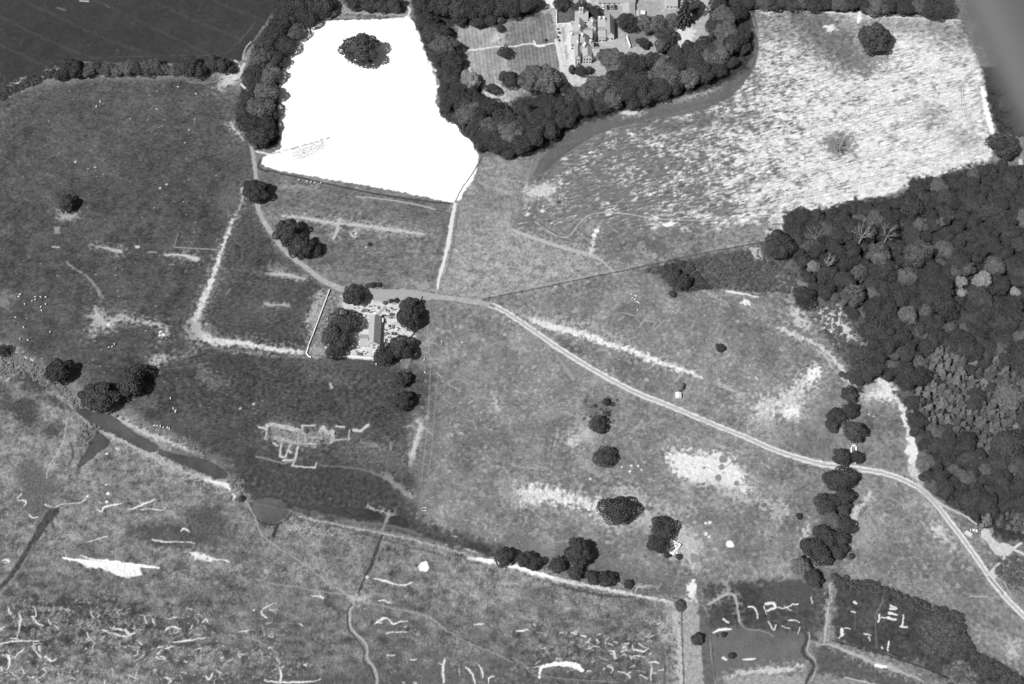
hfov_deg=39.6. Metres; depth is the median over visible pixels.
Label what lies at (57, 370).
broadleaf tree
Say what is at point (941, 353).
conifer
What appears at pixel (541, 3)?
broadleaf tree
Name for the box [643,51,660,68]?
broadleaf tree
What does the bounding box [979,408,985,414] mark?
conifer
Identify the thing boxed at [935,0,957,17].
broadleaf tree
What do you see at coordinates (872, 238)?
broadleaf tree
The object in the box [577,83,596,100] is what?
broadleaf tree
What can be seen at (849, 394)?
broadleaf tree
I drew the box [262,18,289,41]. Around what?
broadleaf tree
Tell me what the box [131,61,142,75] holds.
hedge bush
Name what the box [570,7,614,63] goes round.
country house
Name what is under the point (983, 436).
conifer
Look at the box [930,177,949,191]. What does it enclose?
broadleaf tree
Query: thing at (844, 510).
broadleaf tree
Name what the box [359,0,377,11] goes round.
broadleaf tree
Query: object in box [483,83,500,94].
broadleaf tree
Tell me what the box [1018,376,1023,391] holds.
broadleaf tree
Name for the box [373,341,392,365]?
broadleaf tree
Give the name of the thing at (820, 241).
broadleaf tree
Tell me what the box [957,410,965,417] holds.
conifer
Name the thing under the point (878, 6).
broadleaf tree
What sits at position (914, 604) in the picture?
scrub
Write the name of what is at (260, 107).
broadleaf tree
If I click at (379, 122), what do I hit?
stubble field
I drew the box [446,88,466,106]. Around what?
broadleaf tree
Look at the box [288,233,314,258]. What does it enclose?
broadleaf tree
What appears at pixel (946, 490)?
broadleaf tree
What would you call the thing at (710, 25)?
broadleaf tree
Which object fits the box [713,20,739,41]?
broadleaf tree
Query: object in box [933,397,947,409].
conifer
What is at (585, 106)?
broadleaf tree
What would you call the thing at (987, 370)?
conifer
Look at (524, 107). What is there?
broadleaf tree
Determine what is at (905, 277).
broadleaf tree
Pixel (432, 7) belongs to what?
broadleaf tree
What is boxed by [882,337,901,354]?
broadleaf tree
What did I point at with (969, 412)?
conifer
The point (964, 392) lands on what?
conifer
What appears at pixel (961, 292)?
broadleaf tree
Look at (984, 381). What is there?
conifer
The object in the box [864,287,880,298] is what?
broadleaf tree
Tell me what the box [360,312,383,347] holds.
church
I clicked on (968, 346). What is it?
broadleaf tree
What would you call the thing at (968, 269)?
broadleaf tree
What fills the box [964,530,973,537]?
van
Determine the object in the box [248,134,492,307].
road
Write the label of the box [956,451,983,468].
broadleaf tree
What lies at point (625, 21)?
broadleaf tree
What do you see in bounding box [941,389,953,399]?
conifer
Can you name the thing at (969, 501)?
broadleaf tree
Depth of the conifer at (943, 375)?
935.51 m
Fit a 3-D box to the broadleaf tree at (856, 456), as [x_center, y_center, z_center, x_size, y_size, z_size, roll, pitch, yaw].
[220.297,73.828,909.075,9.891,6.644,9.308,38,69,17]
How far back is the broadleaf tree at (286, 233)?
975.04 m
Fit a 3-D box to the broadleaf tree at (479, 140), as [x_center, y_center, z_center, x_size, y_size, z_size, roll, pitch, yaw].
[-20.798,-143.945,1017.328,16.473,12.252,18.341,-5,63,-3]
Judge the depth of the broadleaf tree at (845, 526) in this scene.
883.69 m
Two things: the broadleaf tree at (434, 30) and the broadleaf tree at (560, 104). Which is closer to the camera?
the broadleaf tree at (560, 104)
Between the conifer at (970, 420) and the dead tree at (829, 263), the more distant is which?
the dead tree at (829, 263)
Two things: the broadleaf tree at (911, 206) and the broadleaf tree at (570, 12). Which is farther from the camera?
the broadleaf tree at (570, 12)
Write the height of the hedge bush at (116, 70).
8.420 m
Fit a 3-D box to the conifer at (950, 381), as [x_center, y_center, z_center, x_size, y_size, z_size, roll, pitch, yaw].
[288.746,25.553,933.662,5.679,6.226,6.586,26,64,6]
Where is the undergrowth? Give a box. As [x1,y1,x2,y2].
[0,68,487,153]
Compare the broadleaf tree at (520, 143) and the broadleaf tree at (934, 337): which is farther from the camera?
the broadleaf tree at (520, 143)
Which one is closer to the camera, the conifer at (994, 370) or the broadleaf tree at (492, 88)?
the conifer at (994, 370)
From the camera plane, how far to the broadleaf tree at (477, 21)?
1064.42 m
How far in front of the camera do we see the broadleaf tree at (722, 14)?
1064.00 m
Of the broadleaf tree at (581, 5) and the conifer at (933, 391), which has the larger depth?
the broadleaf tree at (581, 5)
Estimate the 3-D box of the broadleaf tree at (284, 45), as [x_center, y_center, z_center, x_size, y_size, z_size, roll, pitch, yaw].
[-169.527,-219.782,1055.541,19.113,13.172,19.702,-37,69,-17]
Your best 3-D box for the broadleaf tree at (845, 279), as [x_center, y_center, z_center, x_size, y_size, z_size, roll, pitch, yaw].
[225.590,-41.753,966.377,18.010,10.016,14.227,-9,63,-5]
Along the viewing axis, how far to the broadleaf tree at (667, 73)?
1036.26 m
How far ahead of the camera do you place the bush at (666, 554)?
880.70 m
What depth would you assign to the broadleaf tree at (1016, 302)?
953.04 m
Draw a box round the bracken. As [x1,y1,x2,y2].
[645,245,1023,683]
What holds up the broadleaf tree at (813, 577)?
on the ground at (178, 272)
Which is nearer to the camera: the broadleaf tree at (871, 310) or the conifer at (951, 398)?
the conifer at (951, 398)
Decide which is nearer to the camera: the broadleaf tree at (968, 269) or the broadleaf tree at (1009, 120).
the broadleaf tree at (968, 269)
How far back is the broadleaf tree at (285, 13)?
1061.71 m
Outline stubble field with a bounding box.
[262,16,477,201]
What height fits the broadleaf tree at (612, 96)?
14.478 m
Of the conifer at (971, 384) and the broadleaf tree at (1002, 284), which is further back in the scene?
the broadleaf tree at (1002, 284)
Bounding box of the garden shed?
[636,10,640,17]
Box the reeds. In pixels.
[0,350,245,492]
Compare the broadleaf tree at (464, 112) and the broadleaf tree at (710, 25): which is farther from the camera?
the broadleaf tree at (710, 25)
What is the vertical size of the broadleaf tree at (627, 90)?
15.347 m
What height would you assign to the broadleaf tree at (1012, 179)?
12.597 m
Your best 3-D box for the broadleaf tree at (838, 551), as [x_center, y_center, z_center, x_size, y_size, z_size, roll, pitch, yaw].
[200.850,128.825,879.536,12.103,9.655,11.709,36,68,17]
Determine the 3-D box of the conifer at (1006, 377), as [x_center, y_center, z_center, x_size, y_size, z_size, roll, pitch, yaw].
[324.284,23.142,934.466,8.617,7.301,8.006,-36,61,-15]
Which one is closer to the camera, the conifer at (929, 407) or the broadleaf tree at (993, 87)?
the conifer at (929, 407)
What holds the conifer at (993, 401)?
on the ground at (178, 272)
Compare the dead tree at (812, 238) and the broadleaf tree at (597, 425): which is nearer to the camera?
the broadleaf tree at (597, 425)
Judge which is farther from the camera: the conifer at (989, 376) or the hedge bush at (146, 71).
the hedge bush at (146, 71)
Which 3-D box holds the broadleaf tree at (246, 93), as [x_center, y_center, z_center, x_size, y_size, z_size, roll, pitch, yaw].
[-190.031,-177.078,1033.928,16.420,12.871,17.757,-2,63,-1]
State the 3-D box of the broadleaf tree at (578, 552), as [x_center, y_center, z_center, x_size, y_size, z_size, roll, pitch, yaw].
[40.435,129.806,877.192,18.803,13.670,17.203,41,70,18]
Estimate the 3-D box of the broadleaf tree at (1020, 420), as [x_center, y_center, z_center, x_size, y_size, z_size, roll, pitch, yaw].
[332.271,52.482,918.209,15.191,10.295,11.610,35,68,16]
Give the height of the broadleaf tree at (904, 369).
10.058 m
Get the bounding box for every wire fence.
[264,170,449,203]
[546,241,764,285]
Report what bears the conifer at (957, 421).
on the ground at (178, 272)
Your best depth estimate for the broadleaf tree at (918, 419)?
916.63 m
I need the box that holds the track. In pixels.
[239,63,1023,617]
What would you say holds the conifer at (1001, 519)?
on the ground at (178, 272)
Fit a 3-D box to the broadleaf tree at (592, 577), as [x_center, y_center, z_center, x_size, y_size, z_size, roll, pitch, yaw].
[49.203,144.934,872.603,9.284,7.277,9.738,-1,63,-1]
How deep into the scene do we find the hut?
930.14 m
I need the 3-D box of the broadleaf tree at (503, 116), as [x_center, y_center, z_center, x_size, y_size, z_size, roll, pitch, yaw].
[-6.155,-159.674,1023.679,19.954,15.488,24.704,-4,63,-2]
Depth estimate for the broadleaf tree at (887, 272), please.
962.65 m
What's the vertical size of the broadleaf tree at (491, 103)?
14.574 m
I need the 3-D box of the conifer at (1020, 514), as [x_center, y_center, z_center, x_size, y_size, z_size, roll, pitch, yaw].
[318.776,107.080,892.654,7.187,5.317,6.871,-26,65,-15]
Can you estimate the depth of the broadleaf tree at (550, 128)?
1016.42 m
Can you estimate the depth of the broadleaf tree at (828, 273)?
964.59 m
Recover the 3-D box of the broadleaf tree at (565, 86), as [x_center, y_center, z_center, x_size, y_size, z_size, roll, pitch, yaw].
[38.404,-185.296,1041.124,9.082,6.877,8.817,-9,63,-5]
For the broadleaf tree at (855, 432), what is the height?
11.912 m
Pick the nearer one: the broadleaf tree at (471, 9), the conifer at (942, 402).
the conifer at (942, 402)
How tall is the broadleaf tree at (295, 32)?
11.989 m
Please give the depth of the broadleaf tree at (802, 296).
955.05 m
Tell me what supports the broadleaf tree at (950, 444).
on the ground at (178, 272)
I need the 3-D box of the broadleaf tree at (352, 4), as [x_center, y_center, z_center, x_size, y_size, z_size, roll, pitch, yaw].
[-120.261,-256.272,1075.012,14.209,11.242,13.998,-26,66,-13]
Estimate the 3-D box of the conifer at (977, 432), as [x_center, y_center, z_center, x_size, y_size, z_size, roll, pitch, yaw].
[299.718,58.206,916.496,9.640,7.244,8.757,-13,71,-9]
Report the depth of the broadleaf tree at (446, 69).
1042.27 m
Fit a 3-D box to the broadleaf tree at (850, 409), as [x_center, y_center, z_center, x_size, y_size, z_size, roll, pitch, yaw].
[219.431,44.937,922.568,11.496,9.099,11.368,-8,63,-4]
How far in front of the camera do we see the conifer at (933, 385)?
931.43 m
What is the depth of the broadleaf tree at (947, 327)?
946.76 m
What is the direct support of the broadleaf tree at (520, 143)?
on the ground at (178, 272)
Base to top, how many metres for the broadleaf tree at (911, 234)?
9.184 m
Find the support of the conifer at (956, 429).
on the ground at (178, 272)
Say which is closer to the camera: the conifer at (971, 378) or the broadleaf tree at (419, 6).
the conifer at (971, 378)
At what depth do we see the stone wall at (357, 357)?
943.68 m
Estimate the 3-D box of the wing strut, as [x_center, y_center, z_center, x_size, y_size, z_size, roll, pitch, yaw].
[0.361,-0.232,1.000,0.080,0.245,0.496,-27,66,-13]
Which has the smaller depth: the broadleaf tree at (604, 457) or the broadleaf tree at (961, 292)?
the broadleaf tree at (604, 457)
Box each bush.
[53,69,67,80]
[58,57,85,76]
[81,62,95,77]
[92,60,102,73]
[98,61,113,75]
[111,63,123,75]
[120,59,134,75]
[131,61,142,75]
[140,60,153,76]
[148,58,163,74]
[159,64,169,74]
[168,65,178,75]
[173,55,197,75]
[192,62,207,78]
[204,54,217,70]
[215,56,231,73]
[227,64,236,73]
[238,495,244,501]
[370,282,376,287]
[602,398,609,405]
[624,579,633,588]
[663,552,670,557]
[669,291,676,297]
[674,599,684,611]
[675,554,682,559]
[690,632,704,645]
[729,653,735,658]
[795,513,802,519]
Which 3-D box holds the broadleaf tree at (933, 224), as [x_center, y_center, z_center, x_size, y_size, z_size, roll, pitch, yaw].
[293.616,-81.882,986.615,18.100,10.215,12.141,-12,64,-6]
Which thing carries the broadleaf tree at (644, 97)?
on the ground at (178, 272)
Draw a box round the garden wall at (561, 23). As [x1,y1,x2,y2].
[556,9,570,24]
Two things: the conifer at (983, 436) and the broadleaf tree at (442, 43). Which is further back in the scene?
the broadleaf tree at (442, 43)
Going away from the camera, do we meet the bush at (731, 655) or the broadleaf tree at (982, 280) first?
the bush at (731, 655)
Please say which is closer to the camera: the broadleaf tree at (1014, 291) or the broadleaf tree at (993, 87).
the broadleaf tree at (1014, 291)
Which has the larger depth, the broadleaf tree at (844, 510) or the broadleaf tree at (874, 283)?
the broadleaf tree at (874, 283)
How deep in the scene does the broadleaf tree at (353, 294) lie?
955.16 m
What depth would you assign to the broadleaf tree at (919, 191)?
992.20 m
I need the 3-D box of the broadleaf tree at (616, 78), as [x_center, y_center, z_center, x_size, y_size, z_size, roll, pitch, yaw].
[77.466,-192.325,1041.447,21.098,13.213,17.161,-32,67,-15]
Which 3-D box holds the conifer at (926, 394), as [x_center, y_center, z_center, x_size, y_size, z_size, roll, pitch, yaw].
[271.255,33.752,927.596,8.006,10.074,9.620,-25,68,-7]
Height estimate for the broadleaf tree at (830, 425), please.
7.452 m
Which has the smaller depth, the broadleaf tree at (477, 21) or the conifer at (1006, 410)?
the conifer at (1006, 410)
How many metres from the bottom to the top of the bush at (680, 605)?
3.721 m
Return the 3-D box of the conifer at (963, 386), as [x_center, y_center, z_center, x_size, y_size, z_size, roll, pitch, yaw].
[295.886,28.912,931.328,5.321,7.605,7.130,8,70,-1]
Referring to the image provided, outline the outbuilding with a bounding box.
[623,2,635,20]
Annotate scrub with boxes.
[662,260,1023,683]
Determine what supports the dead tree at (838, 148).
on the ground at (178, 272)
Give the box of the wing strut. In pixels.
[956,0,1023,138]
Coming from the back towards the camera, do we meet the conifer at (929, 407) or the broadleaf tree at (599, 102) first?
the broadleaf tree at (599, 102)
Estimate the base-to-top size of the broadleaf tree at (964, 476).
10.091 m
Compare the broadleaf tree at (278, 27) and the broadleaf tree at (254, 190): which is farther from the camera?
the broadleaf tree at (278, 27)
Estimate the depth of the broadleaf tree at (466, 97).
1027.70 m
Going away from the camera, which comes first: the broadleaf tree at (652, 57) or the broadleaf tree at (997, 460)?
the broadleaf tree at (997, 460)
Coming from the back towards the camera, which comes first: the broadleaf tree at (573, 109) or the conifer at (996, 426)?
the broadleaf tree at (573, 109)
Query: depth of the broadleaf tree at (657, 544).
878.13 m
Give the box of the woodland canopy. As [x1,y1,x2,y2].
[236,0,1023,520]
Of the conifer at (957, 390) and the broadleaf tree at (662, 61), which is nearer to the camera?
the conifer at (957, 390)
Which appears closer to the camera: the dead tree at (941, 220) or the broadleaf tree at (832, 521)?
the broadleaf tree at (832, 521)
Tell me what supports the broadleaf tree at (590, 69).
on the ground at (178, 272)
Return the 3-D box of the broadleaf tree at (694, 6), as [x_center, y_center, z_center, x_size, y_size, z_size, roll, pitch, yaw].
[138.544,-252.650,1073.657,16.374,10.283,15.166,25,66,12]
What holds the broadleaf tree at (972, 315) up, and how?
on the ground at (178, 272)
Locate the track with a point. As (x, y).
(811, 461)
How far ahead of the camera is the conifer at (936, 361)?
940.12 m
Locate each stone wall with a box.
[308,289,329,345]
[342,355,372,358]
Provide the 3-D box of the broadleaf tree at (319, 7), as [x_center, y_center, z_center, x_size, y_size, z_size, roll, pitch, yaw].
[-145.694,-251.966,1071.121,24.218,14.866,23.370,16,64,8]
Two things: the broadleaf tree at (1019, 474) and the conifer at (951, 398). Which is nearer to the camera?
the broadleaf tree at (1019, 474)
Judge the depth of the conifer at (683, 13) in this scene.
1061.59 m
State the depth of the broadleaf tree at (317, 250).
975.57 m
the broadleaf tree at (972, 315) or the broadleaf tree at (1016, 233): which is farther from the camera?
the broadleaf tree at (1016, 233)
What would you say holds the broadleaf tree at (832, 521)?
on the ground at (178, 272)
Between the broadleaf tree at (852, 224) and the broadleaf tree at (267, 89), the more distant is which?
the broadleaf tree at (267, 89)
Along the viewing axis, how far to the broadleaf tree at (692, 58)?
1042.84 m
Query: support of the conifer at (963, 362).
on the ground at (178, 272)
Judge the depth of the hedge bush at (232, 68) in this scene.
1047.53 m
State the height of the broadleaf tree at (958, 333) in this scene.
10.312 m
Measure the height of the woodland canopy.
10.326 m
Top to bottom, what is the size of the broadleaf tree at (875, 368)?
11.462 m
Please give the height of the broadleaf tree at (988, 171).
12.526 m
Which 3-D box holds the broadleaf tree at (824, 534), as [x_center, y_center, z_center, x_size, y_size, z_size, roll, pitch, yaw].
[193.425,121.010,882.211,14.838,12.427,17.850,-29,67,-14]
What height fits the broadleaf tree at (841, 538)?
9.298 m
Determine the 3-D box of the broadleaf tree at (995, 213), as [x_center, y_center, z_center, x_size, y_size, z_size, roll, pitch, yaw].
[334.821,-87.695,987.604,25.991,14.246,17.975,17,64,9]
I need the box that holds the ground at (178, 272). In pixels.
[0,0,1023,683]
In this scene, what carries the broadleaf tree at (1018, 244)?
on the ground at (178, 272)
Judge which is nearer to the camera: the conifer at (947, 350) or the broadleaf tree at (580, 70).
the conifer at (947, 350)
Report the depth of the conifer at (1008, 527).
889.36 m
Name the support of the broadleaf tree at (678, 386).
on the ground at (178, 272)
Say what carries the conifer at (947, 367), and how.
on the ground at (178, 272)
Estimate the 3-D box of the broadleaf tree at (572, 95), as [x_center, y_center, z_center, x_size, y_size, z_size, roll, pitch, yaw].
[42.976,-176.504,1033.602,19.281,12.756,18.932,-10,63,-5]
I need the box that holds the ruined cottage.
[850,441,856,452]
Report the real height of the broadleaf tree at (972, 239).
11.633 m
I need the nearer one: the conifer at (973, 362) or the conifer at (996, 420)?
the conifer at (996, 420)
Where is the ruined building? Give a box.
[666,538,680,554]
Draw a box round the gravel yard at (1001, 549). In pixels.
[981,528,1013,555]
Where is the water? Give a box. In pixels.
[76,407,488,551]
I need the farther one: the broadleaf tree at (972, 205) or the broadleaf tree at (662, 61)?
the broadleaf tree at (662, 61)
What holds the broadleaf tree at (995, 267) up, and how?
on the ground at (178, 272)
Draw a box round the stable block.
[597,0,635,4]
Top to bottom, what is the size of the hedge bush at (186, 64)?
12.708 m
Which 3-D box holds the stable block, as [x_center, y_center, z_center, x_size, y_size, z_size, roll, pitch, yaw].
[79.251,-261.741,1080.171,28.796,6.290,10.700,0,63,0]
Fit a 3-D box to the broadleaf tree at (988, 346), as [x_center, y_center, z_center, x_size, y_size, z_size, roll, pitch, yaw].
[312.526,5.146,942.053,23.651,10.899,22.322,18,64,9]
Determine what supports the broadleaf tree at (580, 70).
on the ground at (178, 272)
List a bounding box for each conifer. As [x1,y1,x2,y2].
[568,65,574,73]
[593,34,597,41]
[675,0,692,30]
[915,387,922,394]
[919,397,926,406]
[921,390,932,399]
[922,410,929,418]
[924,403,933,412]
[926,397,932,404]
[928,363,934,372]
[929,353,937,359]
[929,410,935,416]
[930,382,937,389]
[930,388,937,395]
[931,358,939,365]
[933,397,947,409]
[934,348,944,356]
[935,363,943,371]
[936,413,944,419]
[937,367,945,375]
[937,383,946,391]
[938,417,943,424]
[940,371,946,380]
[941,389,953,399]
[943,362,950,370]
[943,402,949,409]
[944,345,949,353]
[944,353,950,359]
[944,415,951,427]
[946,379,953,385]
[946,383,955,392]
[947,424,961,435]
[948,395,955,401]
[949,407,960,417]
[950,365,957,372]
[950,413,955,419]
[951,418,961,425]
[952,354,960,362]
[952,374,961,388]
[953,387,962,395]
[954,394,964,406]
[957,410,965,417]
[958,355,967,368]
[958,421,966,428]
[960,370,968,379]
[960,383,965,390]
[961,388,970,395]
[965,415,974,425]
[966,380,976,388]
[966,409,972,416]
[967,360,978,367]
[968,375,974,380]
[970,428,980,438]
[972,409,979,416]
[974,367,983,378]
[974,419,986,433]
[974,441,984,447]
[975,415,982,420]
[979,378,988,388]
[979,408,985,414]
[979,433,988,440]
[980,373,994,381]
[981,513,991,526]
[982,392,991,402]
[983,445,990,454]
[984,367,990,372]
[984,409,995,420]
[985,402,996,410]
[986,414,992,422]
[986,437,992,445]
[989,398,997,407]
[990,355,998,363]
[991,366,997,374]
[992,418,1000,423]
[992,422,999,430]
[993,359,1002,371]
[995,514,1005,523]
[999,406,1010,416]
[999,410,1005,418]
[1000,419,1009,427]
[1001,366,1010,375]
[1003,373,1010,382]
[1003,511,1009,519]
[1005,524,1011,529]
[1006,409,1016,418]
[1007,417,1014,426]
[1009,414,1017,424]
[1009,509,1015,517]
[1010,370,1018,377]
[1010,377,1016,383]
[1012,525,1019,532]
[1015,509,1023,517]
[1016,406,1023,414]
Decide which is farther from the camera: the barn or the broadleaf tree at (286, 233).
the barn
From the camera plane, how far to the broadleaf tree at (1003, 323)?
944.53 m
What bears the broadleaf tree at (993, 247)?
on the ground at (178, 272)
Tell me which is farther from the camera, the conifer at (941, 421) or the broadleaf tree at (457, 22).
the broadleaf tree at (457, 22)
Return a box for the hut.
[675,392,681,398]
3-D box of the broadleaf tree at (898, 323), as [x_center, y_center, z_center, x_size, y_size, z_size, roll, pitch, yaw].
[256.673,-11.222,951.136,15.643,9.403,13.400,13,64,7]
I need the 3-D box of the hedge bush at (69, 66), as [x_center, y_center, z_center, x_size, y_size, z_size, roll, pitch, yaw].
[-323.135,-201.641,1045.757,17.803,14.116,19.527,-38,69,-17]
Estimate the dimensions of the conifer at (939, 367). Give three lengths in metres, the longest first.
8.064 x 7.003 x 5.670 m
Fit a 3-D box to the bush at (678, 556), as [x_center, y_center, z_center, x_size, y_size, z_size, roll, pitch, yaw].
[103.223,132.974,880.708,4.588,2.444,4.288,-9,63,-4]
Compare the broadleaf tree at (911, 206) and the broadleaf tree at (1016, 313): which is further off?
the broadleaf tree at (911, 206)
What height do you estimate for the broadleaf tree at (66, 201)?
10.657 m
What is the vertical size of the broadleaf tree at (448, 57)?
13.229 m
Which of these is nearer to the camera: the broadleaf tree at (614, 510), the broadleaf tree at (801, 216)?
the broadleaf tree at (614, 510)
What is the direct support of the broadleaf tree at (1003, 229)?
on the ground at (178, 272)
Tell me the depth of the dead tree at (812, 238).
969.53 m
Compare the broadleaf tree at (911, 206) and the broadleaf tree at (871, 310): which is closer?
the broadleaf tree at (871, 310)
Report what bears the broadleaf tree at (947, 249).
on the ground at (178, 272)
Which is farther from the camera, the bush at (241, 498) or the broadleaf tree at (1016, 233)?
the broadleaf tree at (1016, 233)
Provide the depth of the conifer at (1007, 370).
934.54 m
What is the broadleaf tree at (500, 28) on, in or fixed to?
on the ground at (178, 272)
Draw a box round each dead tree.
[807,225,825,241]
[824,251,835,266]
[833,139,844,152]
[851,218,875,244]
[881,224,897,242]
[936,217,944,225]
[1007,397,1018,409]
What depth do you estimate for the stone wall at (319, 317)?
957.35 m
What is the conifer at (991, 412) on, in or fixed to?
on the ground at (178, 272)
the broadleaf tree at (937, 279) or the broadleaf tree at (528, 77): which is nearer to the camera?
the broadleaf tree at (937, 279)
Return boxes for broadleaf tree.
[0,344,9,356]
[44,358,71,384]
[58,193,76,211]
[77,380,120,413]
[115,361,146,396]
[235,99,251,116]
[237,111,261,131]
[239,86,256,105]
[240,64,263,86]
[242,179,268,202]
[245,127,273,147]
[246,96,275,119]
[249,48,271,70]
[253,32,279,53]
[253,80,280,101]
[256,113,275,132]
[259,64,281,83]
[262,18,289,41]
[266,50,287,69]
[271,218,303,246]
[273,34,296,55]
[277,5,299,24]
[285,0,314,16]
[286,22,308,39]
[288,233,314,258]
[294,9,317,27]
[305,0,334,18]
[307,242,321,257]
[321,320,348,349]
[325,344,345,359]
[328,307,358,332]
[337,32,380,65]
[342,0,359,9]
[342,283,365,305]
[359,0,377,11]
[373,0,388,12]
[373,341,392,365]
[387,0,403,12]
[388,334,414,359]
[390,390,414,411]
[392,371,410,387]
[396,304,421,330]
[398,296,420,310]
[411,0,429,13]
[414,10,438,29]
[421,0,440,14]
[421,22,450,41]
[426,49,443,65]
[427,34,461,53]
[434,0,457,16]
[438,59,462,75]
[439,69,462,88]
[441,50,462,66]
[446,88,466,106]
[447,0,466,20]
[451,14,467,26]
[452,92,471,110]
[454,102,480,126]
[460,69,479,88]
[462,0,481,20]
[469,14,484,27]
[470,93,486,106]
[471,104,492,123]
[472,130,491,152]
[474,0,495,17]
[479,117,499,136]
[481,97,504,115]
[482,14,495,26]
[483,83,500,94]
[484,130,510,154]
[489,0,508,17]
[490,106,516,130]
[494,547,513,567]
[496,16,504,22]
[496,23,504,32]
[496,45,512,58]
[497,121,523,145]
[499,70,518,87]
[501,0,521,19]
[508,134,531,154]
[512,114,532,134]
[513,101,533,117]
[514,551,535,568]
[516,0,537,12]
[517,65,542,91]
[524,124,544,148]
[526,108,551,130]
[527,555,544,570]
[531,0,545,8]
[537,63,562,93]
[540,103,556,118]
[540,118,559,139]
[547,555,565,573]
[550,95,567,112]
[551,111,575,128]
[553,0,570,10]
[559,82,569,93]
[559,86,582,105]
[561,100,580,119]
[563,537,593,568]
[566,7,574,19]
[567,566,583,580]
[572,0,587,11]
[574,64,586,76]
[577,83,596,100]
[578,98,593,117]
[585,66,593,73]
[585,571,599,584]
[586,5,600,18]
[586,75,612,96]
[588,415,605,434]
[592,92,609,113]
[592,445,615,467]
[595,47,625,65]
[596,496,634,525]
[598,571,616,587]
[601,86,622,109]
[605,60,622,73]
[606,69,627,86]
[615,12,638,31]
[615,80,639,103]
[619,59,634,75]
[623,51,647,72]
[625,70,652,89]
[633,84,651,106]
[635,37,649,49]
[637,14,660,33]
[639,70,656,87]
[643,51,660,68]
[647,535,670,553]
[648,76,671,102]
[651,54,671,72]
[651,63,680,86]
[651,515,675,540]
[652,14,666,29]
[654,27,676,44]
[654,38,669,52]
[665,266,680,285]
[666,13,678,27]
[667,43,685,61]
[667,56,687,74]
[672,382,683,391]
[673,273,692,289]
[677,67,700,88]
[682,47,704,70]
[688,0,705,14]
[692,36,716,53]
[695,61,717,83]
[699,47,723,66]
[704,19,722,36]
[711,5,735,23]
[711,38,734,64]
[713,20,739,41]
[715,343,724,352]
[723,33,749,52]
[727,5,747,21]
[764,229,796,259]
[776,0,799,10]
[790,206,812,227]
[791,555,811,577]
[792,285,814,308]
[799,538,831,565]
[804,569,822,588]
[807,260,820,272]
[809,235,825,249]
[811,523,836,547]
[813,492,841,515]
[817,264,840,284]
[821,471,831,485]
[822,511,842,529]
[824,418,838,432]
[824,464,856,493]
[825,237,846,256]
[826,407,846,423]
[829,221,854,243]
[829,543,848,559]
[831,270,856,288]
[832,448,850,466]
[832,531,849,545]
[835,488,854,506]
[836,515,856,533]
[837,502,851,515]
[839,283,865,307]
[841,218,861,236]
[841,385,857,403]
[841,403,858,419]
[842,421,866,443]
[844,240,861,260]
[850,264,868,282]
[850,450,863,463]
[855,221,877,243]
[857,22,890,53]
[860,360,886,376]
[862,298,882,324]
[862,316,896,341]
[863,275,885,288]
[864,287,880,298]
[865,241,891,265]
[866,0,889,15]
[871,259,899,282]
[871,307,890,322]
[879,218,903,241]
[881,210,903,222]
[881,299,897,316]
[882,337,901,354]
[888,317,904,330]
[889,284,919,306]
[892,327,912,345]
[893,267,916,285]
[893,361,914,379]
[896,345,915,361]
[897,305,916,324]
[899,188,923,217]
[900,223,925,246]
[902,240,934,267]
[905,184,930,205]
[905,410,928,428]
[909,365,931,386]
[916,449,935,470]
[920,0,945,20]
[920,288,940,309]
[922,258,942,275]
[924,217,948,230]
[925,270,947,286]
[926,329,943,351]
[927,436,947,454]
[929,291,960,320]
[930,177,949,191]
[932,469,949,483]
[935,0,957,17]
[935,186,957,204]
[935,240,957,258]
[936,477,957,501]
[937,205,955,222]
[941,439,956,454]
[943,322,957,334]
[946,248,971,269]
[948,328,966,343]
[950,332,984,361]
[952,431,976,456]
[953,468,976,484]
[955,276,967,287]
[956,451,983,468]
[957,288,967,298]
[957,487,986,511]
[958,308,984,323]
[959,229,986,248]
[961,262,976,276]
[963,197,980,212]
[967,286,994,307]
[971,270,991,286]
[972,333,997,363]
[977,202,1010,226]
[977,490,998,521]
[978,164,998,181]
[984,131,1019,158]
[984,234,1004,256]
[984,255,1004,275]
[985,77,999,94]
[988,445,1010,470]
[989,311,1018,334]
[989,332,1011,349]
[990,276,1009,294]
[990,428,1023,457]
[993,379,1023,407]
[993,468,1011,491]
[995,220,1015,237]
[996,242,1013,259]
[998,495,1017,514]
[999,169,1023,192]
[1003,306,1023,325]
[1003,339,1023,370]
[1004,116,1014,127]
[1004,295,1023,310]
[1005,263,1022,277]
[1006,492,1023,512]
[1008,225,1021,239]
[1010,286,1020,296]
[1010,451,1023,471]
[1010,477,1023,494]
[1011,234,1023,252]
[1011,265,1023,283]
[1012,329,1023,345]
[1013,468,1023,480]
[1016,208,1023,228]
[1016,312,1023,331]
[1017,413,1023,428]
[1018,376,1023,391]
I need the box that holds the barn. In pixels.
[665,0,677,8]
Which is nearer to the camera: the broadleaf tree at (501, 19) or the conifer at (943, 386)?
the conifer at (943, 386)
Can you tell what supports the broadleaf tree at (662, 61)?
on the ground at (178, 272)
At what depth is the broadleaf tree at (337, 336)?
939.28 m
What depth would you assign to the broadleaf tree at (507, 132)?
1013.84 m
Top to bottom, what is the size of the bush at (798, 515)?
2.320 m
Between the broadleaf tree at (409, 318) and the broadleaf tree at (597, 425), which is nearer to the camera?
the broadleaf tree at (597, 425)
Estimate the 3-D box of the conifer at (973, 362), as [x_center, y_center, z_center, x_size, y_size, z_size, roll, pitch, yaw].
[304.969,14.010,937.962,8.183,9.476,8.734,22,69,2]
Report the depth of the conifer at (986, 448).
910.82 m
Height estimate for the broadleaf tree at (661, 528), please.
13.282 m
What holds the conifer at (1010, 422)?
on the ground at (178, 272)
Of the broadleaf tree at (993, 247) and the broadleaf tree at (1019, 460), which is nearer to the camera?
the broadleaf tree at (1019, 460)

